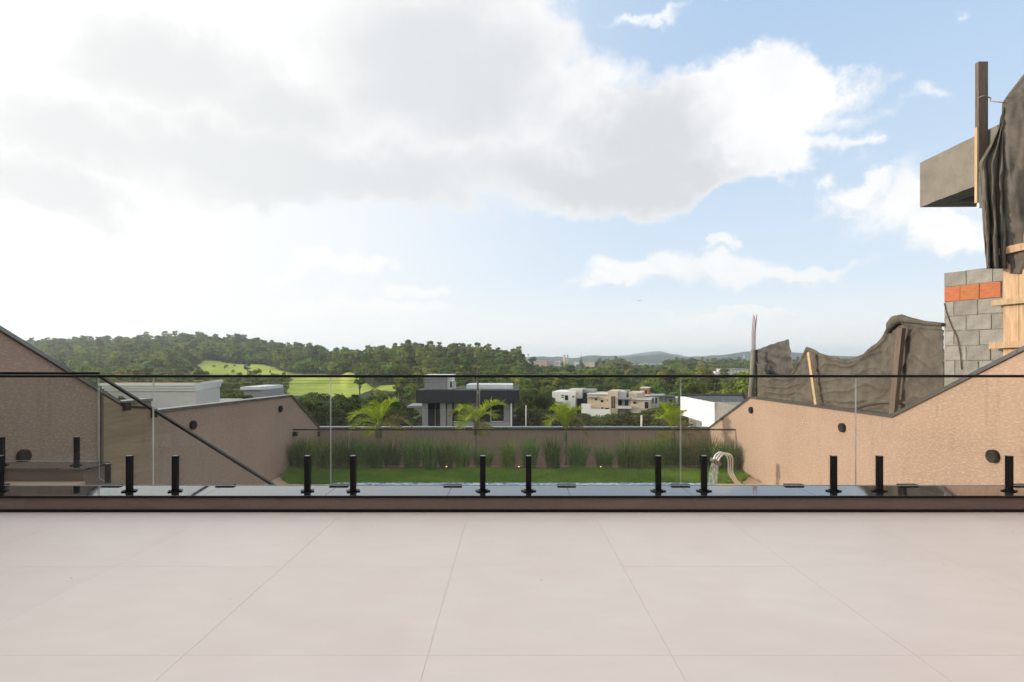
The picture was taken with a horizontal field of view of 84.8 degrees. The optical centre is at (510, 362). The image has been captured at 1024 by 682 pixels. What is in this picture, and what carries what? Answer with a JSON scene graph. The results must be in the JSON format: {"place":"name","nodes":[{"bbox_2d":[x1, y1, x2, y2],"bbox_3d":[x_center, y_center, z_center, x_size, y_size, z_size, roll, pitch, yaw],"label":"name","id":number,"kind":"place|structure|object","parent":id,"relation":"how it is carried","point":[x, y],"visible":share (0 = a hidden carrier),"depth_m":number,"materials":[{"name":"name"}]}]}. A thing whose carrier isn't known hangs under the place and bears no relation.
{"place":"outdoors","nodes":[
{"label":"outdoors","id":0,"kind":"place"},
{"bbox_2d":[0,325,319,484],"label":"side wall","id":1,"kind":"structure","parent":0,"point":[45,418],"depth_m":9.48,"materials":[{"name":"paint"}]},
{"bbox_2d":[16,449,31,461],"bbox_3d":[-5.840,1.122,6.730,0.057,0.164,0.164,0,0,0],"label":"wall light","id":2,"kind":"object","parent":1,"relation":"attached to","point":[24,454],"visible":0.81,"depth_m":6.70,"materials":[{"name":"metal"}]},
{"bbox_2d":[4,481,84,484],"bbox_3d":[-5.085,1.350,5.270,1.570,0.300,0.796,0,0,0],"label":"stair landing","id":3,"kind":"object","parent":1,"relation":"attached to","point":[47,482],"visible":0.17,"depth_m":5.62,"materials":[{"name":"beige stone"}]},
{"bbox_2d":[4,462,109,484],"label":"stair kerb wall","id":4,"kind":"structure","parent":3,"relation":"on","point":[87,473],"depth_m":5.68,"materials":[{"name":"stone"}]},
{"bbox_2d":[0,372,275,484],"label":"stair railing","id":5,"kind":"object","parent":4,"relation":"on","point":[76,460],"visible":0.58,"depth_m":5.83,"materials":[{"name":"black glass"}]},
{"bbox_2d":[98,394,150,484],"bbox_3d":[-5.844,1.661,8.527,0.048,2.437,1.101,0,0,0],"label":"wood panel","id":6,"kind":"object","parent":1,"relation":"attached to","point":[123,434],"visible":0.48,"depth_m":8.46,"materials":[{"name":"wood"}]},
{"bbox_2d":[120,402,157,417],"bbox_3d":[-5.820,0.745,8.795,0.080,0.291,0.761,0,0,0],"label":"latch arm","id":7,"kind":"object","parent":6,"relation":"attached to","point":[126,406],"visible":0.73,"depth_m":8.50},
{"bbox_2d":[98,379,243,408],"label":"white building","id":8,"kind":"structure","parent":0,"point":[170,394],"depth_m":36.00,"materials":[{"name":"paint"}]},
{"bbox_2d":[317,467,698,469],"bbox_3d":[0.095,3.011,16.035,11.930,0.481,2.110,0,0,0],"label":"planting bed","id":9,"kind":"object","parent":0,"point":[516,468],"visible":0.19,"depth_m":15.53,"materials":[{"name":"green soil"}]},
{"bbox_2d":[286,436,313,469],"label":"grass clump","id":10,"kind":"object","parent":9,"relation":"on","point":[294,453],"visible":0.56,"depth_m":14.80,"materials":[{"name":"green plant"}]},
{"bbox_2d":[285,437,322,470],"bbox_3d":[-5.497,2.400,14.890,1.220,0.900,1.061,0,0,-34],"label":"grass clump","id":11,"kind":"object","parent":9,"relation":"on","point":[300,455],"visible":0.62,"depth_m":14.71,"materials":[{"name":"green plant"}]},
{"bbox_2d":[292,437,333,469],"bbox_3d":[-5.190,2.407,15.123,1.123,0.886,1.215,0,0,44],"label":"grass clump","id":12,"kind":"object","parent":9,"relation":"on","point":[317,462],"visible":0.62,"depth_m":14.97,"materials":[{"name":"green plant"}]},
{"bbox_2d":[314,437,346,468],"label":"grass clump","id":13,"kind":"object","parent":9,"relation":"on","point":[334,459],"visible":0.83,"depth_m":15.00,"materials":[{"name":"green plant"}]},
{"bbox_2d":[329,433,361,469],"bbox_3d":[-4.432,2.348,15.195,1.258,1.005,1.070,0,0,19],"label":"grass clump","id":14,"kind":"object","parent":9,"relation":"on","point":[344,460],"visible":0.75,"depth_m":15.00,"materials":[{"name":"green plant"}]},
{"bbox_2d":[347,433,377,468],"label":"grass clump","id":15,"kind":"object","parent":9,"relation":"on","point":[361,460],"visible":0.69,"depth_m":14.99,"materials":[{"name":"green plant"}]},
{"bbox_2d":[363,437,394,468],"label":"grass clump","id":16,"kind":"object","parent":9,"relation":"on","point":[376,458],"visible":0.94,"depth_m":15.05,"materials":[{"name":"green plant"}]},
{"bbox_2d":[346,396,412,460],"bbox_3d":[-3.728,1.910,15.928,1.948,1.982,1.515,0,0,0],"label":"palm","id":17,"kind":"object","parent":9,"relation":"on","point":[379,410],"visible":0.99,"depth_m":15.84,"materials":[{"name":"plant"}]},
{"bbox_2d":[378,436,407,467],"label":"grass clump","id":18,"kind":"object","parent":9,"relation":"on","point":[392,458],"visible":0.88,"depth_m":15.25,"materials":[{"name":"green plant"}]},
{"bbox_2d":[393,432,429,469],"bbox_3d":[-2.713,2.363,15.152,0.984,0.973,1.199,0,0,41],"label":"grass clump","id":19,"kind":"object","parent":9,"relation":"on","point":[409,458],"visible":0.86,"depth_m":15.06,"materials":[{"name":"green plant"}]},
{"bbox_2d":[413,433,445,469],"bbox_3d":[-2.194,2.354,15.037,1.108,0.992,0.967,0,0,-34],"label":"grass clump","id":20,"kind":"object","parent":9,"relation":"on","point":[429,460],"visible":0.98,"depth_m":14.96,"materials":[{"name":"green plant"}]},
{"bbox_2d":[433,437,461,468],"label":"grass clump","id":21,"kind":"object","parent":9,"relation":"on","point":[444,460],"visible":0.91,"depth_m":15.06,"materials":[{"name":"green plant"}]},
{"bbox_2d":[449,436,479,468],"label":"grass clump","id":22,"kind":"object","parent":9,"relation":"on","point":[462,459],"visible":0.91,"depth_m":15.06,"materials":[{"name":"green plant"}]},
{"bbox_2d":[445,397,509,464],"bbox_3d":[-0.946,1.921,15.893,1.805,1.959,1.427,0,0,-13],"label":"palm","id":23,"kind":"object","parent":9,"relation":"on","point":[479,413],"visible":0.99,"depth_m":15.75,"materials":[{"name":"plant"}]},
{"bbox_2d":[468,444,497,467],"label":"grass clump","id":24,"kind":"object","parent":9,"relation":"on","point":[489,461],"visible":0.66,"depth_m":15.24,"materials":[{"name":"green plant"}]},
{"bbox_2d":[490,437,522,468],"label":"grass clump","id":25,"kind":"object","parent":9,"relation":"on","point":[507,454],"visible":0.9,"depth_m":15.00,"materials":[{"name":"green plant"}]},
{"bbox_2d":[292,429,735,450],"bbox_3d":[0.095,2.286,15.120,11.926,1.000,0.100,0,0,0],"label":"garden glass guard","id":26,"kind":"object","parent":9,"relation":"on","point":[294,433],"visible":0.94,"depth_m":15.10,"materials":[{"name":"black metal"}]},
{"bbox_2d":[515,432,545,467],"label":"grass clump","id":27,"kind":"object","parent":9,"relation":"on","point":[530,448],"visible":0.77,"depth_m":15.21,"materials":[{"name":"green plant"}]},
{"bbox_2d":[539,433,568,468],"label":"grass clump","id":28,"kind":"object","parent":9,"relation":"on","point":[552,459],"visible":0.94,"depth_m":15.02,"materials":[{"name":"green plant"}]},
{"bbox_2d":[540,401,588,464],"bbox_3d":[1.529,1.978,15.823,1.487,1.845,1.154,0,0,0],"label":"palm","id":29,"kind":"object","parent":9,"relation":"on","point":[565,415],"visible":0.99,"depth_m":15.82,"materials":[{"name":"plant"}]},
{"bbox_2d":[562,436,593,468],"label":"grass clump","id":30,"kind":"object","parent":9,"relation":"on","point":[578,457],"visible":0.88,"depth_m":15.06,"materials":[{"name":"green plant"}]},
{"bbox_2d":[588,443,618,467],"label":"grass clump","id":31,"kind":"object","parent":9,"relation":"on","point":[603,459],"visible":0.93,"depth_m":15.21,"materials":[{"name":"green plant"}]},
{"bbox_2d":[607,436,641,468],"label":"grass clump","id":32,"kind":"object","parent":9,"relation":"on","point":[625,459],"visible":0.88,"depth_m":15.04,"materials":[{"name":"green plant"}]},
{"bbox_2d":[624,436,660,469],"bbox_3d":[3.516,2.396,15.073,1.169,0.908,0.946,0,0,-4],"label":"grass clump","id":33,"kind":"object","parent":9,"relation":"on","point":[641,461],"visible":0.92,"depth_m":14.96,"materials":[{"name":"green plant"}]},
{"bbox_2d":[639,432,671,467],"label":"grass clump","id":34,"kind":"object","parent":9,"relation":"on","point":[658,451],"visible":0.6,"depth_m":15.10,"materials":[{"name":"green plant"}]},
{"bbox_2d":[654,433,688,467],"bbox_3d":[4.439,2.385,15.341,1.231,0.931,1.126,0,0,25],"label":"grass clump","id":35,"kind":"object","parent":9,"relation":"on","point":[673,454],"visible":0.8,"depth_m":15.18,"materials":[{"name":"green plant"}]},
{"bbox_2d":[651,401,708,447],"bbox_3d":[4.732,1.985,15.772,1.630,1.832,1.206,0,0,0],"label":"palm","id":36,"kind":"object","parent":9,"relation":"on","point":[672,418],"visible":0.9,"depth_m":15.78,"materials":[{"name":"plant"}]},
{"bbox_2d":[674,436,703,467],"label":"grass clump","id":37,"kind":"object","parent":9,"relation":"on","point":[689,460],"visible":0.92,"depth_m":15.24,"materials":[{"name":"green plant"}]},
{"bbox_2d":[691,433,725,467],"bbox_3d":[5.330,2.369,15.309,1.133,0.961,1.170,0,0,8],"label":"grass clump","id":38,"kind":"object","parent":9,"relation":"on","point":[707,454],"visible":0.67,"depth_m":15.17,"materials":[{"name":"green plant"}]},
{"bbox_2d":[706,438,738,470],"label":"grass clump","id":39,"kind":"object","parent":9,"relation":"on","point":[723,465],"visible":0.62,"depth_m":14.79,"materials":[{"name":"green plant"}]},
{"bbox_2d":[717,440,746,469],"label":"grass clump","id":40,"kind":"object","parent":9,"relation":"on","point":[736,461],"visible":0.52,"depth_m":14.70,"materials":[{"name":"green plant"}]},
{"bbox_2d":[0,512,1023,681],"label":"terrace floor","id":41,"kind":"structure","parent":0,"point":[511,597],"depth_m":2.87,"materials":[{"name":"tile"}]},
{"bbox_2d":[0,0,1023,357],"label":"sky","id":42,"kind":"structure","parent":0,"point":[508,175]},
{"bbox_2d":[318,426,709,469],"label":"garden end wall","id":43,"kind":"structure","parent":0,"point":[602,438],"depth_m":17.10,"materials":[{"name":"paint"}]},
{"bbox_2d":[264,476,763,484],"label":"garden deck","id":44,"kind":"structure","parent":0,"point":[280,481],"depth_m":13.54,"materials":[{"name":"beige stone"}]},
{"bbox_2d":[349,483,707,484],"bbox_3d":[0.250,2.965,13.160,8.900,0.230,0.340,0,0,0],"label":"pool rim","id":45,"kind":"object","parent":44,"relation":"on","point":[518,483],"visible":0.14,"depth_m":13.24,"materials":[{"name":"stone"}]},
{"bbox_2d":[714,484,767,484],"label":"pool side paving","id":46,"kind":"structure","parent":44,"relation":"on","point":[737,484],"depth_m":13.21,"materials":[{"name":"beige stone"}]},
{"bbox_2d":[710,451,746,484],"bbox_3d":[4.981,2.410,12.805,0.811,0.789,0.210,0,0,0],"label":"waterfall spout","id":47,"kind":"object","parent":46,"relation":"on","point":[730,473],"visible":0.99,"depth_m":12.78,"materials":[{"name":"silver metal"}]},
{"bbox_2d":[708,462,718,484],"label":"falling water","id":48,"kind":"structure","parent":47,"relation":"attached to","point":[712,472],"depth_m":12.77,"materials":[{"name":"white liquid"}]},
{"bbox_2d":[281,464,747,483],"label":"lawn grass","id":49,"kind":"structure","parent":0,"point":[598,475],"depth_m":14.00,"materials":[{"name":"plant"}]},
{"bbox_2d":[182,353,944,425],"bbox_3d":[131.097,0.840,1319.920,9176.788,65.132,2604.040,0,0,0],"label":"terrain","id":50,"kind":"structure","parent":0,"point":[347,387],"depth_m":421.10,"materials":[{"name":"plant"}]},
{"bbox_2d":[222,392,254,398],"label":"leafy tree","id":51,"kind":"object","parent":50,"relation":"on","point":[243,396],"visible":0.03,"depth_m":59.11,"materials":[{"name":"green plant"}]},
{"bbox_2d":[240,385,283,397],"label":"grey roof house","id":52,"kind":"structure","parent":50,"relation":"on","point":[256,391],"depth_m":70.51,"materials":[{"name":"white metal"}]},
{"bbox_2d":[301,401,328,425],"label":"leafy tree","id":53,"kind":"object","parent":50,"relation":"on","point":[318,414],"visible":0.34,"depth_m":70.09,"materials":[{"name":"green plant"}]},
{"bbox_2d":[303,396,329,411],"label":"leafy tree","id":54,"kind":"object","parent":50,"relation":"on","point":[316,402],"visible":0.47,"depth_m":103.90,"materials":[{"name":"green plant"}]},
{"bbox_2d":[305,392,329,401],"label":"leafy tree","id":55,"kind":"object","parent":50,"relation":"on","point":[321,397],"visible":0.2,"depth_m":148.52,"materials":[{"name":"green plant"}]},
{"bbox_2d":[316,404,346,425],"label":"leafy tree","id":56,"kind":"object","parent":50,"relation":"on","point":[327,407],"visible":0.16,"depth_m":75.31,"materials":[{"name":"green plant"}]},
{"bbox_2d":[326,410,344,425],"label":"leafy tree","id":57,"kind":"object","parent":50,"relation":"on","point":[337,421],"visible":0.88,"depth_m":67.58,"materials":[{"name":"green plant"}]},
{"bbox_2d":[332,398,362,425],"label":"leafy tree","id":58,"kind":"object","parent":50,"relation":"on","point":[344,406],"visible":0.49,"depth_m":81.13,"materials":[{"name":"green plant"}]},
{"bbox_2d":[331,395,365,425],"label":"leafy tree","id":59,"kind":"object","parent":50,"relation":"on","point":[357,401],"visible":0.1,"depth_m":109.51,"materials":[{"name":"green plant"}]},
{"bbox_2d":[346,409,370,425],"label":"leafy tree","id":60,"kind":"object","parent":50,"relation":"on","point":[351,421],"visible":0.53,"depth_m":72.97,"materials":[{"name":"green plant"}]},
{"bbox_2d":[360,404,383,425],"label":"leafy tree","id":61,"kind":"object","parent":50,"relation":"on","point":[363,414],"visible":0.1,"depth_m":87.32,"materials":[{"name":"green plant"}]},
{"bbox_2d":[376,393,405,423],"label":"leafy tree","id":62,"kind":"object","parent":50,"relation":"on","point":[384,398],"visible":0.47,"depth_m":124.65,"materials":[{"name":"green plant"}]},
{"bbox_2d":[376,405,410,425],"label":"leafy tree","id":63,"kind":"object","parent":50,"relation":"on","point":[391,411],"visible":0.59,"depth_m":71.47,"materials":[{"name":"green plant"}]},
{"bbox_2d":[391,408,421,425],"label":"leafy tree","id":64,"kind":"object","parent":50,"relation":"on","point":[415,422],"visible":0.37,"depth_m":81.46,"materials":[{"name":"green plant"}]},
{"bbox_2d":[407,374,518,425],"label":"charcoal house","id":65,"kind":"structure","parent":50,"relation":"on","point":[437,399],"depth_m":60.70,"materials":[{"name":"concrete"}]},
{"bbox_2d":[429,403,439,425],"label":"window","id":66,"kind":"structure","parent":65,"relation":"in","point":[431,405],"depth_m":61.10,"materials":[{"name":"black glass"}]},
{"bbox_2d":[453,408,464,420],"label":"window","id":67,"kind":"structure","parent":65,"relation":"in","point":[455,414],"depth_m":61.10,"materials":[{"name":"black glass"}]},
{"bbox_2d":[480,409,489,420],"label":"window","id":68,"kind":"structure","parent":65,"relation":"in","point":[486,417],"depth_m":61.10,"materials":[{"name":"black glass"}]},
{"bbox_2d":[492,408,503,420],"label":"window","id":69,"kind":"structure","parent":65,"relation":"in","point":[501,417],"depth_m":61.10,"materials":[{"name":"black metal"}]},
{"bbox_2d":[472,369,482,425],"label":"utility pole","id":70,"kind":"object","parent":50,"relation":"on","point":[477,373],"visible":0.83,"depth_m":51.91,"materials":[{"name":"grey wood"}]},
{"bbox_2d":[112,379,429,381],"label":"power cable","id":71,"kind":"object","parent":70,"relation":"attached to","point":[314,380],"visible":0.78,"depth_m":57.23,"materials":[{"name":"black metal"}]},
{"bbox_2d":[297,381,476,383],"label":"power cable","id":72,"kind":"object","parent":70,"relation":"attached to","point":[394,382],"visible":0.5,"depth_m":53.30,"materials":[{"name":"black metal"}]},
{"bbox_2d":[25,331,943,404],"label":"left hill forest","id":73,"kind":"object","parent":50,"relation":"on","point":[713,385],"depth_m":480.24,"materials":[{"name":"green plant"}]},
{"bbox_2d":[515,393,535,412],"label":"leafy tree","id":74,"kind":"object","parent":50,"relation":"on","point":[527,399],"visible":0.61,"depth_m":109.70,"materials":[{"name":"green plant"}]},
{"bbox_2d":[513,409,548,425],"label":"leafy tree","id":75,"kind":"object","parent":50,"relation":"on","point":[534,418],"visible":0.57,"depth_m":69.08,"materials":[{"name":"green plant"}]},
{"bbox_2d":[515,394,555,411],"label":"leafy tree","id":76,"kind":"object","parent":50,"relation":"on","point":[540,400],"visible":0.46,"depth_m":128.56,"materials":[{"name":"green plant"}]},
{"bbox_2d":[524,406,556,425],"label":"leafy tree","id":77,"kind":"object","parent":50,"relation":"on","point":[538,409],"visible":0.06,"depth_m":80.43,"materials":[{"name":"green plant"}]},
{"bbox_2d":[534,360,594,366],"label":"factory shed","id":78,"kind":"structure","parent":50,"relation":"on","point":[557,363],"depth_m":1055.82,"materials":[{"name":"white"}]},
{"bbox_2d":[552,414,593,425],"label":"leafy tree","id":79,"kind":"object","parent":50,"relation":"on","point":[589,422],"visible":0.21,"depth_m":69.30,"materials":[{"name":"green plant"}]},
{"bbox_2d":[552,388,596,414],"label":"white villa","id":80,"kind":"object","parent":50,"relation":"on","point":[575,396],"visible":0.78,"depth_m":182.03,"materials":[{"name":"paint"}]},
{"bbox_2d":[591,414,614,425],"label":"leafy tree","id":81,"kind":"object","parent":50,"relation":"on","point":[598,420],"visible":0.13,"depth_m":72.17,"materials":[{"name":"green plant"}]},
{"bbox_2d":[581,389,652,416],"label":"beige villa","id":82,"kind":"object","parent":50,"relation":"on","point":[618,401],"visible":0.88,"depth_m":173.94,"materials":[{"name":"white paint"}]},
{"bbox_2d":[606,416,645,425],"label":"leafy tree","id":83,"kind":"object","parent":50,"relation":"on","point":[618,421],"visible":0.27,"depth_m":73.58,"materials":[{"name":"green plant"}]},
{"bbox_2d":[623,413,655,425],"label":"leafy tree","id":84,"kind":"object","parent":50,"relation":"on","point":[645,417],"visible":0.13,"depth_m":75.01,"materials":[{"name":"green plant"}]},
{"bbox_2d":[640,387,649,396],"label":"brick house","id":85,"kind":"structure","parent":50,"relation":"on","point":[647,391],"depth_m":204.87,"materials":[{"name":"ceramic"}]},
{"bbox_2d":[649,394,664,408],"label":"grey villa","id":86,"kind":"object","parent":50,"relation":"on","point":[657,399],"visible":0.69,"depth_m":188.07,"materials":[{"name":"paint"}]},
{"bbox_2d":[649,413,685,425],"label":"leafy tree","id":87,"kind":"object","parent":50,"relation":"on","point":[659,422],"visible":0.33,"depth_m":71.08,"materials":[{"name":"green plant"}]},
{"bbox_2d":[665,395,674,408],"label":"slate house","id":88,"kind":"structure","parent":50,"relation":"on","point":[670,398],"depth_m":195.83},
{"bbox_2d":[678,394,755,426],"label":"white neighbour house","id":89,"kind":"structure","parent":50,"relation":"on","point":[701,409],"depth_m":30.34,"materials":[{"name":"paint"}]},
{"bbox_2d":[708,369,748,374],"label":"warehouse","id":90,"kind":"structure","parent":50,"relation":"on","point":[730,372],"depth_m":640.18,"materials":[{"name":"white paint"}]},
{"bbox_2d":[617,351,686,356],"bbox_3d":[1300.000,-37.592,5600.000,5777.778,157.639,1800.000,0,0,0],"label":"mountain","id":91,"kind":"structure","parent":0,"point":[650,353],"depth_m":5347.98,"materials":[{"name":"plant"}]},
{"bbox_2d":[717,402,740,419],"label":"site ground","id":92,"kind":"structure","parent":0,"point":[723,408],"depth_m":16.49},
{"bbox_2d":[748,314,757,396],"bbox_3d":[6.266,0.071,14.565,0.288,2.669,0.171,0,0,0],"label":"rebar post","id":93,"kind":"object","parent":92,"relation":"on","point":[753,366],"visible":0.79,"depth_m":14.52,"materials":[{"name":"concrete"}]},
{"bbox_2d":[709,346,1023,484],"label":"side wall","id":94,"kind":"structure","parent":92,"relation":"on","point":[952,433],"depth_m":8.76,"materials":[{"name":"paint"}]},
{"bbox_2d":[807,352,817,403],"bbox_3d":[6.190,0.470,11.455,0.042,1.401,0.456,0,0,0],"label":"timber prop","id":95,"kind":"object","parent":94,"relation":"attached to","point":[813,383],"visible":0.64,"depth_m":11.47,"materials":[{"name":"brown wood"}]},
{"bbox_2d":[838,423,845,431],"bbox_3d":[6.030,1.180,10.213,0.057,0.164,0.164,0,0,0],"label":"wall light","id":96,"kind":"object","parent":94,"relation":"attached to","point":[841,427],"visible":1,"depth_m":10.17,"materials":[{"name":"metal"}]},
{"bbox_2d":[756,314,944,412],"bbox_3d":[6.309,0.150,11.318,0.167,1.866,6.278,0,0,0],"label":"shade net fence","id":97,"kind":"object","parent":94,"relation":"attached to","point":[923,354],"visible":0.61,"depth_m":9.68,"materials":[{"name":"grey fabric"}]},
{"bbox_2d":[757,339,793,374],"bbox_3d":[6.633,-0.106,14.103,0.088,0.920,2.052,0,0,0],"label":"plastic sheet","id":98,"kind":"object","parent":97,"relation":"attached to","point":[775,359],"visible":0.89,"depth_m":13.97,"materials":[{"name":"plastic"}]},
{"bbox_2d":[889,328,905,413],"bbox_3d":[6.190,0.280,9.000,0.062,1.684,0.352,0,0,0],"label":"timber prop","id":99,"kind":"object","parent":94,"relation":"attached to","point":[897,368],"visible":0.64,"depth_m":8.95,"materials":[{"name":"wood"}]},
{"bbox_2d":[985,450,999,462],"bbox_3d":[6.030,1.170,7.019,0.057,0.164,0.164,0,0,0],"label":"wall light","id":100,"kind":"object","parent":94,"relation":"attached to","point":[992,456],"visible":1,"depth_m":6.98,"materials":[{"name":"metal"}]},
{"bbox_2d":[944,268,1002,385],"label":"block wall","id":101,"kind":"structure","parent":92,"relation":"on","point":[973,322],"depth_m":7.90,"materials":[{"name":"concrete"}]},
{"bbox_2d":[988,243,1023,355],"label":"formwork","id":102,"kind":"object","parent":101,"relation":"attached to","point":[1012,301],"visible":0.59,"depth_m":7.41,"materials":[{"name":"brown wood"}]},
{"bbox_2d":[525,351,944,365],"bbox_3d":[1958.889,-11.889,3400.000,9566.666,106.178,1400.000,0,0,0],"label":"hills","id":103,"kind":"structure","parent":0,"point":[653,359],"depth_m":3036.34,"materials":[{"name":"green foliage"}]},
{"bbox_3d":[0.890,2.200,4.680,10.340,1.960,0.320,0,0,0],"label":"retaining wall","id":104,"kind":"object","parent":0,"visible":0},
{"bbox_2d":[0,483,1023,511],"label":"kerb wall","id":105,"kind":"structure","parent":104,"relation":"on","point":[505,498],"depth_m":4.51,"materials":[{"name":"brown concrete"}]},
{"bbox_2d":[0,375,1023,491],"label":"glass railing","id":106,"kind":"object","parent":105,"relation":"on","point":[1009,485],"visible":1,"depth_m":4.64,"materials":[{"name":"black metal"}]},
{"bbox_3d":[7.510,-1.764,8.300,0.300,1.486,0.300,0,0,0],"label":"concrete column","id":107,"kind":"object","parent":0,"visible":0},
{"bbox_2d":[920,125,998,206],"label":"concrete beam","id":108,"kind":"structure","parent":107,"relation":"on","point":[946,178],"depth_m":8.49,"materials":[{"name":"concrete"}]},
{"bbox_2d":[974,61,987,207],"bbox_3d":[6.502,-3.147,7.750,0.143,2.006,0.060,0,0,0],"label":"timber post","id":109,"kind":"object","parent":108,"relation":"attached to","point":[981,116],"visible":0.76,"depth_m":7.72,"materials":[{"name":"brown wood"}]},
{"bbox_2d":[979,74,1023,273],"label":"hanging tarp","id":110,"kind":"object","parent":109,"relation":"hanging from","point":[1001,167],"visible":1,"depth_m":7.41,"materials":[{"name":"fabric"}]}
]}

